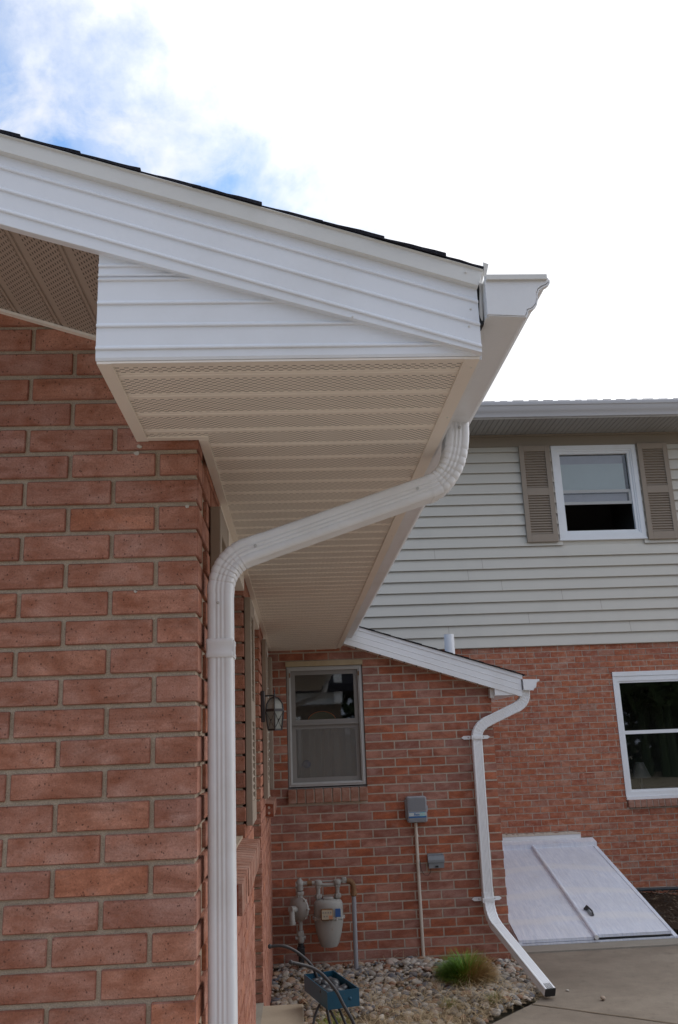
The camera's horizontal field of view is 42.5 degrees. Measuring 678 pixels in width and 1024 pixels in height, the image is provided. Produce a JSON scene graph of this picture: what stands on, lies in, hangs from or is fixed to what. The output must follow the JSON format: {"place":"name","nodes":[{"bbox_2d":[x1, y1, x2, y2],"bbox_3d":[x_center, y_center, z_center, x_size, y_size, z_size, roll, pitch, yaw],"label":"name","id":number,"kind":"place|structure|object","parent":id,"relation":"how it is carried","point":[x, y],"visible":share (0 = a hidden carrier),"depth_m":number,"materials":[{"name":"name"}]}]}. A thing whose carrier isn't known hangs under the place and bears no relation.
{"place":"outdoors","nodes":[
{"label":"outdoors","id":0,"kind":"place"},
{"bbox_2d":[0,0,677,401],"label":"sky","id":1,"kind":"structure","parent":0,"point":[510,136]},
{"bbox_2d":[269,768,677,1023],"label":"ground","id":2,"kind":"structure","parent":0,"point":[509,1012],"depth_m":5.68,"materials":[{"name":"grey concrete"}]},
{"bbox_2d":[0,129,555,1023],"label":"brick house","id":3,"kind":"structure","parent":2,"relation":"on","point":[234,437],"depth_m":2.02,"materials":[{"name":"red brick"}]},
{"bbox_2d":[220,504,259,915],"bbox_3d":[-0.413,0.694,3.108,0.208,1.184,1.185,-1,-15,-3],"label":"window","id":4,"kind":"structure","parent":3,"relation":"in","point":[248,850],"depth_m":2.91,"materials":[{"name":"glass"}]},
{"bbox_2d":[251,600,263,1023],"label":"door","id":5,"kind":"structure","parent":3,"relation":"in","point":[259,1006],"depth_m":4.67,"materials":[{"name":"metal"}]},
{"bbox_2d":[263,636,276,816],"bbox_3d":[-0.560,1.518,6.191,0.195,1.184,0.835,-1,-15,-3],"label":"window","id":6,"kind":"structure","parent":3,"relation":"in","point":[271,807],"depth_m":5.72,"materials":[{"name":"glass"}]},
{"bbox_2d":[261,688,283,730],"bbox_3d":[-0.406,1.205,5.326,0.141,0.257,0.133,-1,-15,-3],"label":"wall lantern","id":7,"kind":"object","parent":3,"relation":"attached to","point":[273,711],"depth_m":5.28,"materials":[{"name":"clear glass"}]},
{"bbox_2d":[285,659,367,803],"bbox_3d":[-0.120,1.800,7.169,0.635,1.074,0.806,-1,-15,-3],"label":"window","id":8,"kind":"structure","parent":3,"relation":"in","point":[326,750],"depth_m":6.88,"materials":[{"name":"metal"}]},
{"bbox_2d":[404,796,427,956],"bbox_3d":[0.611,2.747,6.530,0.170,1.174,0.074,-1,-15,-3],"label":"electrical box","id":9,"kind":"object","parent":3,"relation":"attached to","point":[416,809],"visible":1,"depth_m":6.61,"materials":[{"name":"grey plastic"}]},
{"bbox_2d":[407,797,426,822],"bbox_3d":[0.595,2.264,6.627,0.145,0.183,0.012,-1,-15,-3],"label":"door panel","id":10,"kind":"structure","parent":9,"relation":"in","point":[414,804],"depth_m":6.63,"materials":[{"name":"grey plastic"}]},
{"bbox_2d":[420,853,444,875],"bbox_3d":[0.701,2.657,6.561,0.182,0.152,0.072,-1,-15,-3],"label":"outlet box","id":11,"kind":"object","parent":3,"relation":"attached to","point":[437,860],"visible":1,"depth_m":6.54,"materials":[{"name":"grey metal"}]},
{"bbox_2d":[270,958,543,1023],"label":"garden bed","id":12,"kind":"object","parent":2,"relation":"on","point":[539,994],"visible":0.14,"depth_m":5.44,"materials":[{"name":"beige gravel"}]},
{"bbox_2d":[261,1004,303,1023],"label":"concrete step","id":13,"kind":"object","parent":12,"relation":"on","point":[285,1014],"visible":1,"depth_m":4.52,"materials":[{"name":"beige concrete"}]},
{"bbox_2d":[268,944,359,1023],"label":"tray planter","id":14,"kind":"object","parent":12,"relation":"on","point":[334,999],"visible":0.95,"depth_m":4.39,"materials":[{"name":"blue paint"}]},
{"bbox_2d":[321,980,328,985],"bbox_3d":[-0.068,2.493,4.601,0.057,0.041,0.063,-1,-15,-3],"label":"pebble","id":15,"kind":"object","parent":14,"relation":"in","point":[324,982],"visible":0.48,"depth_m":4.58,"materials":[{"name":"grey stone"}]},
{"bbox_2d":[319,988,332,992],"bbox_3d":[-0.061,2.451,4.448,0.078,0.038,0.044,-1,-15,-3],"label":"pebble","id":16,"kind":"object","parent":14,"relation":"in","point":[329,989],"visible":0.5,"depth_m":4.44,"materials":[{"name":"grey stone"}]},
{"bbox_2d":[329,978,339,985],"bbox_3d":[-0.027,2.497,4.619,0.060,0.039,0.088,9,-18,-35],"label":"pebble","id":17,"kind":"object","parent":14,"relation":"in","point":[332,980],"visible":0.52,"depth_m":4.61,"materials":[{"name":"grey stone"}]},
{"bbox_2d":[340,985,348,989],"bbox_3d":[0.019,2.474,4.515,0.065,0.037,0.062,-1,-15,-3],"label":"pebble","id":18,"kind":"object","parent":14,"relation":"in","point":[345,987],"visible":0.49,"depth_m":4.51,"materials":[{"name":"grey stone"}]},
{"bbox_2d":[288,877,358,969],"bbox_3d":[-0.112,2.999,6.289,0.506,0.678,0.194,-1,-15,-3],"label":"gas meter","id":19,"kind":"object","parent":12,"relation":"on","point":[328,917],"visible":1,"depth_m":6.27,"materials":[{"name":"paint"}]},
{"bbox_2d":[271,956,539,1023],"bbox_3d":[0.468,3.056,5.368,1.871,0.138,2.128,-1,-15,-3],"label":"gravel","id":20,"kind":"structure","parent":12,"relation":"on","point":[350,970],"depth_m":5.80,"materials":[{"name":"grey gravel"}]},
{"bbox_2d":[315,1010,356,1023],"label":"grass clump","id":21,"kind":"object","parent":20,"relation":"on","point":[338,1019],"visible":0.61,"depth_m":5.16,"materials":[{"name":"green plant"}]},
{"bbox_2d":[432,947,502,986],"bbox_3d":[0.867,3.079,5.916,0.499,0.216,0.503,-1,-15,-3],"label":"grass clump","id":22,"kind":"object","parent":20,"relation":"on","point":[466,969],"visible":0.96,"depth_m":5.87,"materials":[{"name":"green plant"}]},
{"bbox_2d":[273,950,550,1023],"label":"river stones","id":23,"kind":"object","parent":12,"relation":"on","point":[431,1013],"visible":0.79,"depth_m":5.48,"materials":[{"name":"gravel"}]},
{"bbox_2d":[438,996,466,1010],"bbox_3d":[0.702,3.068,5.455,0.207,0.091,0.203,-1,-15,-3],"label":"grass clump","id":24,"kind":"object","parent":23,"relation":"on","point":[457,1006],"visible":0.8,"depth_m":5.45,"materials":[{"name":"plant"}]},
{"bbox_2d":[484,991,505,1005],"bbox_3d":[0.978,3.047,5.487,0.180,0.091,0.184,-1,-15,-3],"label":"grass clump","id":25,"kind":"object","parent":23,"relation":"on","point":[490,1000],"visible":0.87,"depth_m":5.47,"materials":[{"name":"plant"}]},
{"bbox_2d":[360,398,677,894],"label":"two storey house","id":26,"kind":"structure","parent":2,"relation":"on","point":[541,543],"depth_m":9.68,"materials":[{"name":"brick"}]},
{"bbox_2d":[550,444,647,540],"bbox_3d":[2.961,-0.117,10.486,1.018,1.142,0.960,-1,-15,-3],"label":"window","id":27,"kind":"structure","parent":26,"relation":"in","point":[598,491],"depth_m":10.16,"materials":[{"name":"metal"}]},
{"bbox_2d":[612,670,677,807],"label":"window","id":28,"kind":"structure","parent":26,"relation":"in","point":[646,702],"depth_m":10.69,"materials":[{"name":"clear glass"}]},
{"bbox_2d":[521,938,677,953],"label":"bulkhead curb","id":29,"kind":"structure","parent":2,"relation":"on","point":[601,945],"depth_m":6.93,"materials":[{"name":"concrete"}]},
{"bbox_2d":[502,831,677,945],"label":"cellar bulkhead","id":30,"kind":"object","parent":29,"relation":"on","point":[569,887],"visible":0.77,"depth_m":7.79,"materials":[{"name":"paint"}]},
{"bbox_2d":[503,848,593,943],"bbox_3d":[1.708,3.457,7.964,0.621,0.514,1.758,-1,-15,-3],"label":"door","id":31,"kind":"structure","parent":30,"relation":"in","point":[539,911],"depth_m":7.63,"materials":[{"name":"paint"}]},
{"bbox_2d":[536,845,670,936],"bbox_3d":[2.355,3.434,8.004,0.615,0.503,1.758,-1,-15,-3],"label":"door","id":32,"kind":"structure","parent":30,"relation":"in","point":[586,875],"depth_m":7.83,"materials":[{"name":"paint"}]},
{"bbox_2d":[637,889,677,929],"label":"mulch bed","id":33,"kind":"object","parent":2,"relation":"on","point":[661,904],"visible":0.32,"depth_m":8.35,"materials":[{"name":"brown wood"}]},
{"bbox_2d":[636,887,677,891],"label":"drain hose","id":34,"kind":"object","parent":33,"relation":"on","point":[657,888],"visible":0.47,"depth_m":8.87,"materials":[{"name":"black plastic"}]},
{"bbox_2d":[492,946,677,1023],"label":"patio","id":35,"kind":"structure","parent":0,"point":[641,983],"depth_m":5.81,"materials":[{"name":"concrete"}]},
{"bbox_2d":[533,1004,676,1023],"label":"patio joint","id":36,"kind":"object","parent":35,"relation":"on","point":[606,1014],"visible":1,"depth_m":5.27,"materials":[{"name":"concrete"}]}
]}

